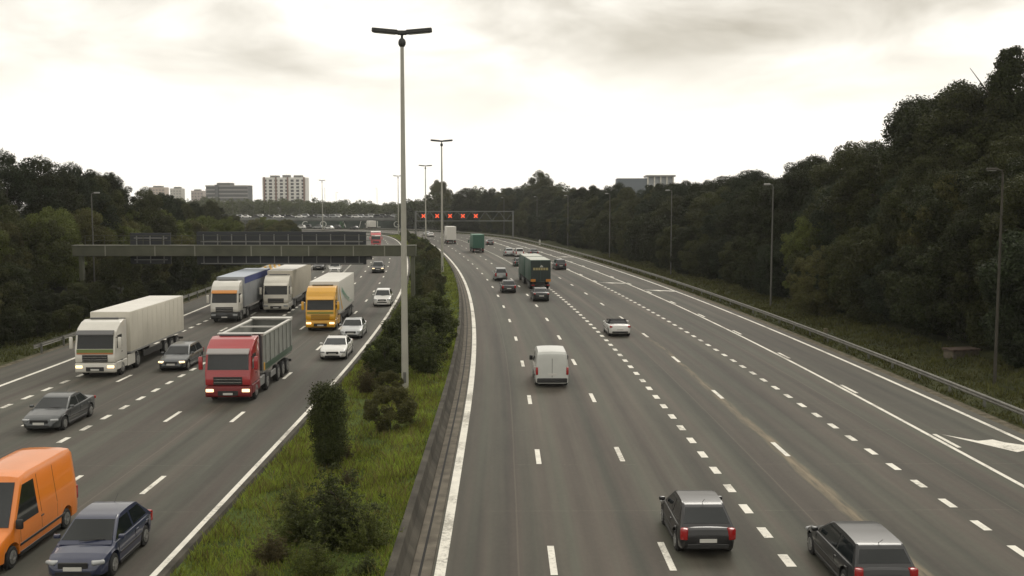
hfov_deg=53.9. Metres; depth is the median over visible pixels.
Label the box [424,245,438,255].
bush
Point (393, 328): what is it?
bush
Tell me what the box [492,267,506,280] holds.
car
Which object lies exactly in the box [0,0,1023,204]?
sky
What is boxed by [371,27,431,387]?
street lamp
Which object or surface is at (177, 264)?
tree
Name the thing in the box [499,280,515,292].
car
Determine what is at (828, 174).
tree
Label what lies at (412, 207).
distant wood
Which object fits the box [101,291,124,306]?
bush
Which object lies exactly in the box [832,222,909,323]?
tree
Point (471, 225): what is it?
tree
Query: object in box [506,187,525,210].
tree
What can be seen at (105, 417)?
lane marking
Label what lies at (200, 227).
tree
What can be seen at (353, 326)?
car
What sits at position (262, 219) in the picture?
tree
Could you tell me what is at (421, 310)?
bush
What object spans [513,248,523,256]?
car
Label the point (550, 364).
van
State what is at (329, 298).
articulated lorry
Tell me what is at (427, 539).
gutter slot
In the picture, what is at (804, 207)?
tree
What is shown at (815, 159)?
tree
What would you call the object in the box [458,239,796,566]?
lane marking
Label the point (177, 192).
apartment tower
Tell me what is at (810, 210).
tree
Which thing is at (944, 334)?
hillside
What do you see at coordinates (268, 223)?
tree
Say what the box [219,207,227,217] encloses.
tree
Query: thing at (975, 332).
tree
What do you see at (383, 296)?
car
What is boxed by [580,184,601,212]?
tree
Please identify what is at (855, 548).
car
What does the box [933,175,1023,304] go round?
tree
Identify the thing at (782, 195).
tree
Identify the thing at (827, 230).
tree
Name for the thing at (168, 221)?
tree
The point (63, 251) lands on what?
tree
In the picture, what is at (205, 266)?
tree
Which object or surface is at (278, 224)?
tree
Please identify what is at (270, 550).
bush
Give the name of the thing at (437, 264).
bush
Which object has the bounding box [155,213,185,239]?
tree
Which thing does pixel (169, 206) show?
tree
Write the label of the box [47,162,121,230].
tree
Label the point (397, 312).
bush
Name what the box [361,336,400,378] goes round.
bush
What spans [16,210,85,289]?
tree
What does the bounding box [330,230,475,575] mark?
lane marking
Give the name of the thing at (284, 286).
articulated lorry
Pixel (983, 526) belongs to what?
lane marking
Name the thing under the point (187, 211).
tree
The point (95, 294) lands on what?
bush
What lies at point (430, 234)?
car
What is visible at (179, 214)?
tree
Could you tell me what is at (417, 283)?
bush
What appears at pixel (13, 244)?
tree
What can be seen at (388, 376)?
bush
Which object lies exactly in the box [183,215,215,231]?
tree
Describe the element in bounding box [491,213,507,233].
tree
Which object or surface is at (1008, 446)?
road arrow
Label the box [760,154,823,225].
tree
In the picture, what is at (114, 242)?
tree
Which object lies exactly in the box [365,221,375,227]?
box lorry
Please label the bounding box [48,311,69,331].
bush
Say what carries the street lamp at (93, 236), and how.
on the hillside at (59, 290)
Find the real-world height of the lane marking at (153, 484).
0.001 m
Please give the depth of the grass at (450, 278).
120.36 m
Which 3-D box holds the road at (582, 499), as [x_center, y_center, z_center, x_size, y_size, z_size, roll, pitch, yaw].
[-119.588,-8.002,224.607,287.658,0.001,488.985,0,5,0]
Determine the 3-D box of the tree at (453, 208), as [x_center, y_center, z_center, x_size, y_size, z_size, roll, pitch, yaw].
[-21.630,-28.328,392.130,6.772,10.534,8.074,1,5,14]
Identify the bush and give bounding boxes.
[24,310,51,336]
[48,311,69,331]
[53,304,83,328]
[56,293,94,319]
[60,282,88,300]
[71,280,101,303]
[84,298,105,316]
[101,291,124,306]
[119,287,137,301]
[129,282,147,298]
[137,283,153,295]
[147,280,170,295]
[160,283,173,295]
[166,276,182,293]
[179,277,192,290]
[196,269,210,284]
[237,564,268,575]
[244,527,297,566]
[258,481,325,546]
[279,461,386,550]
[283,532,348,575]
[329,493,403,555]
[332,470,361,486]
[340,441,355,458]
[343,551,386,575]
[352,362,378,393]
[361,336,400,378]
[362,384,417,432]
[372,370,403,396]
[380,313,433,364]
[388,299,400,319]
[391,392,416,403]
[407,295,424,305]
[407,418,420,426]
[408,267,424,281]
[408,275,425,294]
[408,291,459,337]
[408,298,457,355]
[408,321,452,373]
[409,239,418,244]
[415,241,426,249]
[415,286,426,295]
[419,277,438,296]
[423,269,446,287]
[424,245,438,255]
[426,248,440,258]
[432,279,447,295]
[434,259,440,268]
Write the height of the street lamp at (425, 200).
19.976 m
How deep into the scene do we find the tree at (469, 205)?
378.41 m
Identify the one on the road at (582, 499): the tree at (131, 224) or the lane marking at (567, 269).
the lane marking at (567, 269)
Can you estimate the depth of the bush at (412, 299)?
80.02 m
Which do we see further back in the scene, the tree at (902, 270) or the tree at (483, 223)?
the tree at (483, 223)
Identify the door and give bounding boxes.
[403,372,405,382]
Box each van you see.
[0,447,77,568]
[529,345,568,384]
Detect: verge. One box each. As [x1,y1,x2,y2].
[0,265,250,365]
[0,292,210,368]
[456,230,1023,428]
[456,233,1023,433]
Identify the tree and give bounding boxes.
[0,148,69,220]
[0,178,10,213]
[0,204,71,293]
[0,221,32,269]
[0,228,15,271]
[0,238,35,278]
[0,262,34,330]
[0,266,28,322]
[0,292,4,331]
[3,154,86,243]
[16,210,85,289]
[25,206,87,288]
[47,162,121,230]
[68,208,115,283]
[71,175,129,226]
[71,207,117,272]
[82,171,143,243]
[97,256,142,300]
[103,219,141,256]
[104,174,132,215]
[116,214,140,257]
[122,264,163,295]
[125,209,153,244]
[129,186,167,222]
[133,207,178,238]
[143,241,185,285]
[144,210,182,234]
[145,192,177,219]
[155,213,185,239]
[161,194,185,221]
[171,234,203,280]
[173,198,185,217]
[174,244,204,280]
[175,220,195,239]
[180,203,195,220]
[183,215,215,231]
[184,234,210,280]
[185,220,209,236]
[188,201,206,217]
[200,216,224,231]
[201,199,226,219]
[204,215,221,231]
[211,265,221,272]
[217,216,238,231]
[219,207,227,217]
[221,265,233,268]
[225,214,245,231]
[233,220,244,231]
[245,218,263,231]
[256,224,264,231]
[258,216,269,223]
[263,219,278,230]
[264,227,277,231]
[272,220,291,229]
[281,219,296,227]
[427,179,451,216]
[435,217,447,231]
[448,202,459,223]
[452,187,479,215]
[452,213,473,231]
[460,200,480,222]
[463,212,486,231]
[474,187,500,210]
[479,214,491,232]
[486,218,497,233]
[489,196,508,222]
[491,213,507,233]
[493,187,515,198]
[500,188,511,209]
[500,214,515,233]
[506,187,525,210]
[507,222,515,234]
[511,210,528,236]
[517,214,529,236]
[519,187,542,198]
[525,169,556,192]
[530,186,556,199]
[534,219,549,240]
[535,185,559,205]
[551,191,567,210]
[556,216,573,244]
[562,187,580,209]
[563,187,587,207]
[573,229,590,248]
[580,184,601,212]
[592,181,625,210]
[600,196,628,215]
[617,186,636,201]
[635,184,653,198]
[636,215,686,262]
[642,188,657,200]
[651,183,666,199]
[656,180,690,205]
[656,224,691,269]
[658,183,690,201]
[668,228,701,271]
[670,225,701,274]
[677,233,717,275]
[686,179,710,197]
[701,182,716,192]
[708,175,734,192]
[709,177,733,224]
[709,234,755,280]
[718,241,755,283]
[720,169,775,234]
[725,224,785,288]
[734,178,790,253]
[751,170,818,243]
[754,240,803,297]
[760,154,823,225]
[780,180,834,249]
[780,215,830,287]
[783,160,801,174]
[785,231,825,285]
[786,155,829,224]
[786,245,847,315]
[788,248,829,301]
[800,176,844,231]
[806,237,874,311]
[807,140,885,191]
[808,177,864,248]
[817,146,905,273]
[818,226,879,311]
[826,139,887,218]
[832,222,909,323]
[858,245,948,323]
[859,170,930,269]
[861,89,984,208]
[873,155,967,266]
[876,224,1002,343]
[884,239,967,332]
[886,171,998,332]
[891,80,1023,176]
[892,79,991,174]
[897,167,998,297]
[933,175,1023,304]
[952,227,1020,350]
[957,45,1023,157]
[963,135,1023,185]
[973,228,1023,367]
[978,173,1023,258]
[989,155,1023,228]
[1000,270,1023,338]
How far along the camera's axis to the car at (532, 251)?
207.34 m
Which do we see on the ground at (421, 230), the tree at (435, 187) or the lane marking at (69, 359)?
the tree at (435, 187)
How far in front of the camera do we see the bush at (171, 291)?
112.70 m
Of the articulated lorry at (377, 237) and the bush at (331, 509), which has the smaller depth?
the bush at (331, 509)
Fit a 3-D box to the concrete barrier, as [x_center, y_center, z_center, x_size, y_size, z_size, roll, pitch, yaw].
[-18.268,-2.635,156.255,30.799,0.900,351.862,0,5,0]
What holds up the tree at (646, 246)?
on the verge at (985, 353)
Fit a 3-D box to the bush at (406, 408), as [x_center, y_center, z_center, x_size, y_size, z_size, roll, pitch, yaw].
[-5.502,5.818,45.808,2.595,2.894,2.370,-4,6,-37]
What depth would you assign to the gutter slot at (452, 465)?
39.82 m
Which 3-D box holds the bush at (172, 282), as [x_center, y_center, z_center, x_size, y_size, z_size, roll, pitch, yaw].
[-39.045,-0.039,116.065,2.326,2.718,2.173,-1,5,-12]
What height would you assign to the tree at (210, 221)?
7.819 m
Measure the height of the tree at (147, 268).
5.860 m
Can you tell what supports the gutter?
on the road at (582, 499)
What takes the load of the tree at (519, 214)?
on the verge at (985, 353)
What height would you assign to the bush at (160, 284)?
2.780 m
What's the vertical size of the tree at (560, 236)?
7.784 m
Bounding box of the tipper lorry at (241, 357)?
[198,317,291,398]
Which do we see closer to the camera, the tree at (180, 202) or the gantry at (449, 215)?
the tree at (180, 202)
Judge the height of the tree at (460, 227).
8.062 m
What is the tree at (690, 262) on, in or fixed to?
on the verge at (985, 353)
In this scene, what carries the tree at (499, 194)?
on the hillside at (944, 334)
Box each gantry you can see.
[71,232,416,295]
[415,211,513,238]
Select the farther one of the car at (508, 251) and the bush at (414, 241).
the bush at (414, 241)
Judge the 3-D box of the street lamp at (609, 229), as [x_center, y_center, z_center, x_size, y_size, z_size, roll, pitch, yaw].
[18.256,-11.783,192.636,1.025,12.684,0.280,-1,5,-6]
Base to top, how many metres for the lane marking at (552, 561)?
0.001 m
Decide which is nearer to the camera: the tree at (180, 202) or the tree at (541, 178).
the tree at (180, 202)
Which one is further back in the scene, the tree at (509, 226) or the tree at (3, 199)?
the tree at (509, 226)
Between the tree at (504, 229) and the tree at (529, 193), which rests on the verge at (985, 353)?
the tree at (504, 229)
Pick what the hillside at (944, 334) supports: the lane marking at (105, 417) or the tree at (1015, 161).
the tree at (1015, 161)
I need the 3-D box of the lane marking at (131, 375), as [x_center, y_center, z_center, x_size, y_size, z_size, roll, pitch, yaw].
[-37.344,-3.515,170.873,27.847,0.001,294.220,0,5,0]
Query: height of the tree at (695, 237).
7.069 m
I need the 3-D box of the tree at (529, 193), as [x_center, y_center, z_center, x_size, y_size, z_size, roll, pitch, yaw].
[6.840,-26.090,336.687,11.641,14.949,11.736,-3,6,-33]
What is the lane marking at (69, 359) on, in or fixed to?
on the road at (202, 453)
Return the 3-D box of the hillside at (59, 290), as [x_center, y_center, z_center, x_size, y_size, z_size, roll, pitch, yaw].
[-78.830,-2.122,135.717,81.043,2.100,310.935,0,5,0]
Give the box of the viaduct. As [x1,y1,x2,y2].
[239,217,424,227]
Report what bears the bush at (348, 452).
on the median ground at (353, 558)
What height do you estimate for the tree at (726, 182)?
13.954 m
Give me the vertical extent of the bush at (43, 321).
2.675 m
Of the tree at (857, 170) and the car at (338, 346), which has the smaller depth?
the car at (338, 346)
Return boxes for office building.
[205,183,252,201]
[615,175,675,193]
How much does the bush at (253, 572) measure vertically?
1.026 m
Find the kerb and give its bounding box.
[157,237,410,575]
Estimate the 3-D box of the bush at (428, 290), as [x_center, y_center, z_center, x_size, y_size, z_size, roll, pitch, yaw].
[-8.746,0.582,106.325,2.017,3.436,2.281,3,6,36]
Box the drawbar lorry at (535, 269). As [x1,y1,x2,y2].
[516,254,550,288]
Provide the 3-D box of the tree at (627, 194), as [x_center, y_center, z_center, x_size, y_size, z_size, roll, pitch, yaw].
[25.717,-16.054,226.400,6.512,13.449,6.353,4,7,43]
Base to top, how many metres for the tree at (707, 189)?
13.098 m
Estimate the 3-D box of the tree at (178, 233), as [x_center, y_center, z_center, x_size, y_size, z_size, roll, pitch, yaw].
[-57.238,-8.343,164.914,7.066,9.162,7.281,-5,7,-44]
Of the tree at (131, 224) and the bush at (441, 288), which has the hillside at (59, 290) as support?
the tree at (131, 224)
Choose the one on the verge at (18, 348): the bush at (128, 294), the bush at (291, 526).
the bush at (128, 294)
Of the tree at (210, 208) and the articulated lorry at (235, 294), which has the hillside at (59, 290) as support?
the tree at (210, 208)
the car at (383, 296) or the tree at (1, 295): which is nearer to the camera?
the tree at (1, 295)
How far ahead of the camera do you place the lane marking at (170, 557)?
39.68 m
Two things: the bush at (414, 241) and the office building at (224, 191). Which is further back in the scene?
the office building at (224, 191)
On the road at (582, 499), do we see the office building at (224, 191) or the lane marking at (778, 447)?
the lane marking at (778, 447)
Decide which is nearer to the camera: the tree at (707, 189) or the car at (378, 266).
the car at (378, 266)
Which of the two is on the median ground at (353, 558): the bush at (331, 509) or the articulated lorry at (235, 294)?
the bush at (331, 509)
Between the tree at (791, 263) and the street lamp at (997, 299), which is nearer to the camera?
the street lamp at (997, 299)
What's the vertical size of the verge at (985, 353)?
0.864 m
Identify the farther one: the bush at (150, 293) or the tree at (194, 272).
the tree at (194, 272)
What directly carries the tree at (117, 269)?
on the hillside at (59, 290)
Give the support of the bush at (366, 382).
on the median ground at (353, 558)
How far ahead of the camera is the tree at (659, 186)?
204.40 m
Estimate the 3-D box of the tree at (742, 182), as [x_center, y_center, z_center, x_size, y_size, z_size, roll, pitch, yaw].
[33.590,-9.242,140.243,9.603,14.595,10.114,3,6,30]
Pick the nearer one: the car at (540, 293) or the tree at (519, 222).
the car at (540, 293)
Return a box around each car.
[22,388,95,429]
[45,494,152,575]
[158,338,203,369]
[312,225,323,228]
[313,265,325,269]
[320,333,352,358]
[328,265,341,271]
[339,317,366,337]
[371,261,384,272]
[372,288,392,305]
[427,232,433,236]
[485,239,493,244]
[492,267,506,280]
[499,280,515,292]
[503,248,513,255]
[512,257,518,265]
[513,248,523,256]
[527,249,537,253]
[530,286,548,300]
[552,259,565,269]
[603,319,630,335]
[659,490,735,550]
[805,521,917,575]
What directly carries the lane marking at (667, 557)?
on the road at (582, 499)
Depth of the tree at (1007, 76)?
83.10 m
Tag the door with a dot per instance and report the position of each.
(404, 373)
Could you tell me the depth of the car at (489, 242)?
262.42 m
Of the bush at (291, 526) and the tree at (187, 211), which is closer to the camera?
the bush at (291, 526)
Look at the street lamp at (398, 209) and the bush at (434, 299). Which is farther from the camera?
the street lamp at (398, 209)
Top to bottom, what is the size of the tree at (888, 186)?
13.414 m
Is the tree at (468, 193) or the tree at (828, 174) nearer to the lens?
the tree at (828, 174)
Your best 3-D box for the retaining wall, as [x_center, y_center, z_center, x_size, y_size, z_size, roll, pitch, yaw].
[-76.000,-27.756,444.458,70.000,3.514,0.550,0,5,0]
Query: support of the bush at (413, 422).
on the median ground at (353, 558)
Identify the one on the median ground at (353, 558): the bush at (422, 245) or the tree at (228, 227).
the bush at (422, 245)
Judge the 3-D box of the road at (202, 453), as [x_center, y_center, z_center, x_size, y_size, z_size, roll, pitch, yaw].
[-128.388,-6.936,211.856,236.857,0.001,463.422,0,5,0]
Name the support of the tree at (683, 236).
on the verge at (985, 353)
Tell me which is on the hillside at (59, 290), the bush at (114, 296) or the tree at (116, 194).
the tree at (116, 194)
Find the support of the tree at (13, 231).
on the hillside at (59, 290)
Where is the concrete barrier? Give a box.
[384,236,463,575]
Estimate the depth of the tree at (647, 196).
211.41 m
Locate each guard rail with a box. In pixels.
[33,265,266,352]
[363,228,1023,423]
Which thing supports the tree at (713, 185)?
on the hillside at (944, 334)
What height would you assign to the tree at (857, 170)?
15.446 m
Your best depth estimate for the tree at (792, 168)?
135.52 m
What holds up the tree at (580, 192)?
on the hillside at (944, 334)
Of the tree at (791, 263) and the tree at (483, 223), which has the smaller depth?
the tree at (791, 263)
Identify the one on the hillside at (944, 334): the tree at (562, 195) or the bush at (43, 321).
the tree at (562, 195)
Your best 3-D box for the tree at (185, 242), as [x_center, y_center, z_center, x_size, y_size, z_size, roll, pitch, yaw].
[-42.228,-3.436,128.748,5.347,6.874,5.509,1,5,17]
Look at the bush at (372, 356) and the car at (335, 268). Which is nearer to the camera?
the bush at (372, 356)
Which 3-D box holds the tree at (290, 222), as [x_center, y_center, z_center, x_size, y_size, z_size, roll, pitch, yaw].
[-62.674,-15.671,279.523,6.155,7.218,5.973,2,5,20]
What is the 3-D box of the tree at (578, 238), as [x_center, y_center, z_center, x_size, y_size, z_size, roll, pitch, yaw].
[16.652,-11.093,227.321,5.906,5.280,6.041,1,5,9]
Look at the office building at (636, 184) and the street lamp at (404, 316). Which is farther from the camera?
the office building at (636, 184)
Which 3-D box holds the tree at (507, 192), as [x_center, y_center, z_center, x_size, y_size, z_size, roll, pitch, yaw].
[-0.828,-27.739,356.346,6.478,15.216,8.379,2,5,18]
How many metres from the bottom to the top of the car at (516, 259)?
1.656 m
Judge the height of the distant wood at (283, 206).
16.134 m
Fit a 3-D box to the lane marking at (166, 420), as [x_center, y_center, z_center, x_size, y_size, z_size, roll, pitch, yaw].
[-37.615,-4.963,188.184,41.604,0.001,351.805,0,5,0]
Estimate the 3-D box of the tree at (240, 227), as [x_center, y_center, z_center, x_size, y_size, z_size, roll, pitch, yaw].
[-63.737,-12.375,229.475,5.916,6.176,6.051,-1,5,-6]
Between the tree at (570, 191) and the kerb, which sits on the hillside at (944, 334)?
the tree at (570, 191)
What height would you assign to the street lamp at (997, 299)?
12.689 m
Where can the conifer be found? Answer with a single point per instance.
(326, 398)
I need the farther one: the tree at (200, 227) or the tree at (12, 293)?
the tree at (200, 227)
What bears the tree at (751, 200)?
on the hillside at (944, 334)
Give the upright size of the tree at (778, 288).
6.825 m
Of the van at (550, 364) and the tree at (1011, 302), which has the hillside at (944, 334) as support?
the tree at (1011, 302)
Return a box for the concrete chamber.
[942,346,980,359]
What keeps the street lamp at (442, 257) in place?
on the median ground at (353, 558)
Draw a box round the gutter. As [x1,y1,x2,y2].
[410,254,470,575]
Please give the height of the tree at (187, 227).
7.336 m
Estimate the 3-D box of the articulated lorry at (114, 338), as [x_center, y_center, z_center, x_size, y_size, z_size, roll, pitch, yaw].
[-25.975,3.071,69.335,3.200,3.820,14.460,0,5,-2]
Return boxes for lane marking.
[0,265,312,407]
[0,304,210,386]
[22,271,323,425]
[56,265,350,442]
[75,236,372,479]
[140,234,389,493]
[150,233,407,575]
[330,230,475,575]
[390,230,1023,441]
[392,232,557,574]
[435,236,676,570]
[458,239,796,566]
[466,238,789,455]
[469,236,600,284]
[496,239,1023,487]
[601,285,1023,556]
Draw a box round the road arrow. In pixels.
[947,435,1023,451]
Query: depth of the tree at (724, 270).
125.78 m
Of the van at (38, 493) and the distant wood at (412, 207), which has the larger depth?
the distant wood at (412, 207)
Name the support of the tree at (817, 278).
on the hillside at (944, 334)
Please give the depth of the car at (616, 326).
81.73 m
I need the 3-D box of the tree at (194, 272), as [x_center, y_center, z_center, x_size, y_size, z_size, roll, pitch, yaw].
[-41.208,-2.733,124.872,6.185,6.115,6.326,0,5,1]
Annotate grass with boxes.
[373,234,459,345]
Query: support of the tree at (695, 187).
on the hillside at (944, 334)
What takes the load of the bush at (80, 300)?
on the verge at (18, 348)
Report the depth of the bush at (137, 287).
103.25 m
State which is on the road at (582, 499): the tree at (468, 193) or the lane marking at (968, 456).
the lane marking at (968, 456)
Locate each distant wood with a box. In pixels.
[164,196,413,215]
[395,182,569,228]
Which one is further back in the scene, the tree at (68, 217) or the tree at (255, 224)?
the tree at (255, 224)
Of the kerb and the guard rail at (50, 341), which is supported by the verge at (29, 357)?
the guard rail at (50, 341)
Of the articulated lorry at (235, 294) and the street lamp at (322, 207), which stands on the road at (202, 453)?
the articulated lorry at (235, 294)
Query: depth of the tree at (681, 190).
181.45 m
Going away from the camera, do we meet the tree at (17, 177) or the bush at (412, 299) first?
the bush at (412, 299)
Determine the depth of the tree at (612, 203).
223.35 m
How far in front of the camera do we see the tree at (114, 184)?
141.07 m
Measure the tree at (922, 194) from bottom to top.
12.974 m
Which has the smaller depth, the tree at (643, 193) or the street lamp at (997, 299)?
the street lamp at (997, 299)
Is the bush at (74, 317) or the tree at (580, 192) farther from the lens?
the tree at (580, 192)
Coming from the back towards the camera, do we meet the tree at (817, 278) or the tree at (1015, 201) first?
the tree at (817, 278)
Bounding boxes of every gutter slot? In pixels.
[418,266,467,575]
[431,261,470,575]
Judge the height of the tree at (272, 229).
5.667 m
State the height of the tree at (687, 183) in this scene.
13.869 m
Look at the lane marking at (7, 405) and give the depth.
59.11 m
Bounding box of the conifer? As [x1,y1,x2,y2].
[305,379,351,469]
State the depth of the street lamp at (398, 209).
336.90 m
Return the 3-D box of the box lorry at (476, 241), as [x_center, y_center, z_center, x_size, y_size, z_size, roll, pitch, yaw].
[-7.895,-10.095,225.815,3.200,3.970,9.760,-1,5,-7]
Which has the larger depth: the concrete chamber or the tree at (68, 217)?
the tree at (68, 217)
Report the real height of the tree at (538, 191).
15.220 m
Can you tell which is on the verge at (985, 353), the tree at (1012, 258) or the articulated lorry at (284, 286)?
the tree at (1012, 258)
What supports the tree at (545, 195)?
on the hillside at (944, 334)
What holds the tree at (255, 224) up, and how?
on the ground at (421, 230)
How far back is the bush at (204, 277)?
129.60 m
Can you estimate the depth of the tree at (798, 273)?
97.75 m
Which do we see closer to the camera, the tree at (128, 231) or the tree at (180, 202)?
the tree at (128, 231)
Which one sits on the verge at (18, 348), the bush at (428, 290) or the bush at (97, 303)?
the bush at (97, 303)
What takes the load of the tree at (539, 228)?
on the verge at (985, 353)
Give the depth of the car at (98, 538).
29.61 m
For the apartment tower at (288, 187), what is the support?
on the ground at (421, 230)
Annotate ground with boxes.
[17,205,479,552]
[170,235,458,575]
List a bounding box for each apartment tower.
[149,186,168,208]
[170,187,184,198]
[191,189,205,201]
[262,175,308,213]
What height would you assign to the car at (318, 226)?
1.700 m
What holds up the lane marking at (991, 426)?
on the road at (582, 499)
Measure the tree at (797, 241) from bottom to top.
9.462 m
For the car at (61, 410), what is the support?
on the road at (202, 453)
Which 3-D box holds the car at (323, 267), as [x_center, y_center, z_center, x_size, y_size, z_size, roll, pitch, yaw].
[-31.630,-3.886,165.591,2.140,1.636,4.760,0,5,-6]
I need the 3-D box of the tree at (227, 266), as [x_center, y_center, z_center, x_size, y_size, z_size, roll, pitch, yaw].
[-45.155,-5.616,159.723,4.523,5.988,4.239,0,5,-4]
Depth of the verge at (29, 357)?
72.55 m
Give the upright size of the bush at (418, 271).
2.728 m
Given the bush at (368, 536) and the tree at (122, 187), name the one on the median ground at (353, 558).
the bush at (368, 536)
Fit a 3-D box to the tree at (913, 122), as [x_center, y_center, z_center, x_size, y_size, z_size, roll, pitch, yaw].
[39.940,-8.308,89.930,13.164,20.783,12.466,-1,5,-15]
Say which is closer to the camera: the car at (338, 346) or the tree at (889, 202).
the car at (338, 346)
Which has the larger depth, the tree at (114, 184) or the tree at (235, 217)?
the tree at (235, 217)
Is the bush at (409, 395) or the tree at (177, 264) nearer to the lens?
the bush at (409, 395)
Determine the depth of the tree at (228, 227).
213.28 m
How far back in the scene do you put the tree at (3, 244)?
92.75 m
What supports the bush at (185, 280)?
on the verge at (18, 348)
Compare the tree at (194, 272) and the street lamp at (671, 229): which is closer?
the tree at (194, 272)
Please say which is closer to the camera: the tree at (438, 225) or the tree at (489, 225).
the tree at (489, 225)
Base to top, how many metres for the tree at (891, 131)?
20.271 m
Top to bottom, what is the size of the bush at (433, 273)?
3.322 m
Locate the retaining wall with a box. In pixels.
[278,221,418,227]
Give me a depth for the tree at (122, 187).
153.51 m
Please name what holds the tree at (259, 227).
on the ground at (421, 230)
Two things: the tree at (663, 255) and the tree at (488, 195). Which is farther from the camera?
the tree at (488, 195)
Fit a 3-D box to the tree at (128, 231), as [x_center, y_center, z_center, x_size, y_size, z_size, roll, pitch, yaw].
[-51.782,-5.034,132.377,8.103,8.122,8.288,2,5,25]
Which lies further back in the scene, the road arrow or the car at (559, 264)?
the car at (559, 264)
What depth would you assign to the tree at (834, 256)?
88.53 m
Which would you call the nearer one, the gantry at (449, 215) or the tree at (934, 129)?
the tree at (934, 129)
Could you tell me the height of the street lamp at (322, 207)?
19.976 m
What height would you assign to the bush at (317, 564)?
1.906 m
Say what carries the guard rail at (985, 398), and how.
on the verge at (985, 353)
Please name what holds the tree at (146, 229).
on the hillside at (59, 290)
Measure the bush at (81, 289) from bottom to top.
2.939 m
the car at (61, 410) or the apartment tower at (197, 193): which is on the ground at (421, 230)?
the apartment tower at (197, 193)
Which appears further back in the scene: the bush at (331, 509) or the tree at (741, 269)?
the tree at (741, 269)
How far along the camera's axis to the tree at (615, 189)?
233.03 m
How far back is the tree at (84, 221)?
118.29 m
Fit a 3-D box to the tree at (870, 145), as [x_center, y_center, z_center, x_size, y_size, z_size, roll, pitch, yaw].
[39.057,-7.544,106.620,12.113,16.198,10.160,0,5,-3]
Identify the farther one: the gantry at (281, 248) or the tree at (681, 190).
the tree at (681, 190)
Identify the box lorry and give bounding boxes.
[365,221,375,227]
[443,226,455,243]
[468,234,483,252]
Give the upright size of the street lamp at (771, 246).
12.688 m
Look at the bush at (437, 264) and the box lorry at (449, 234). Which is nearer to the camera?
the bush at (437, 264)
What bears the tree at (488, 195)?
on the ground at (421, 230)
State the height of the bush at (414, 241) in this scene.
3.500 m
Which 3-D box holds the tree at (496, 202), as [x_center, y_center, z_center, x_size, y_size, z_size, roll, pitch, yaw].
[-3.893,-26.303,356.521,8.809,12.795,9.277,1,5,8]
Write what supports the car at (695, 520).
on the road at (582, 499)
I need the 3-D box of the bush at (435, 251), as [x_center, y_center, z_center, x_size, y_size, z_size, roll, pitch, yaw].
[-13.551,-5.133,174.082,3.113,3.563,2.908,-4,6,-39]
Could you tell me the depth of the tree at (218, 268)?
149.24 m
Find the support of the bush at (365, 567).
on the median ground at (353, 558)
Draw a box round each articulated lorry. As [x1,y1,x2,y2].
[69,296,183,374]
[206,268,269,320]
[259,265,310,311]
[301,272,353,328]
[369,231,380,244]
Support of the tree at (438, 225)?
on the ground at (421, 230)
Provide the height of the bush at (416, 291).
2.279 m
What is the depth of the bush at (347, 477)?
37.23 m
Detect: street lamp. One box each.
[91,192,99,281]
[319,180,324,229]
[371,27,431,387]
[393,175,398,233]
[419,165,431,240]
[431,139,452,271]
[605,193,609,257]
[665,190,671,273]
[764,183,773,305]
[986,168,1003,383]
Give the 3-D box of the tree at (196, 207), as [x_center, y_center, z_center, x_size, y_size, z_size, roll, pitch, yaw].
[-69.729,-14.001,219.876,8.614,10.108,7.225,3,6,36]
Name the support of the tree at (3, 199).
on the hillside at (59, 290)
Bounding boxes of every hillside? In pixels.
[28,266,231,317]
[481,228,1000,350]
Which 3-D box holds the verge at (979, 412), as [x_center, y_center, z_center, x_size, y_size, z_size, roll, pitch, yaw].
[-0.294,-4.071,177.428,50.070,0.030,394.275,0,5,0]
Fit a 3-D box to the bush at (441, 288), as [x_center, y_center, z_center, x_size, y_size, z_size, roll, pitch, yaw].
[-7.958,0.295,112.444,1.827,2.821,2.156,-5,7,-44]
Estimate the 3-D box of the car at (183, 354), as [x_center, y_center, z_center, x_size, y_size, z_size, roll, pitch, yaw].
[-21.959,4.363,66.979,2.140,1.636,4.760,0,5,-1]
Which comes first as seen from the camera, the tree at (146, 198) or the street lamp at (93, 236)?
the street lamp at (93, 236)
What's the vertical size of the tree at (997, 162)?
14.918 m
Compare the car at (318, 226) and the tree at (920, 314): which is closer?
the tree at (920, 314)
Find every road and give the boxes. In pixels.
[0,231,408,575]
[302,229,1023,575]
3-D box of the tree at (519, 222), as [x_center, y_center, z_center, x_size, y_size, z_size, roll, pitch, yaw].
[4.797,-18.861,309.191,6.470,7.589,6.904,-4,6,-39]

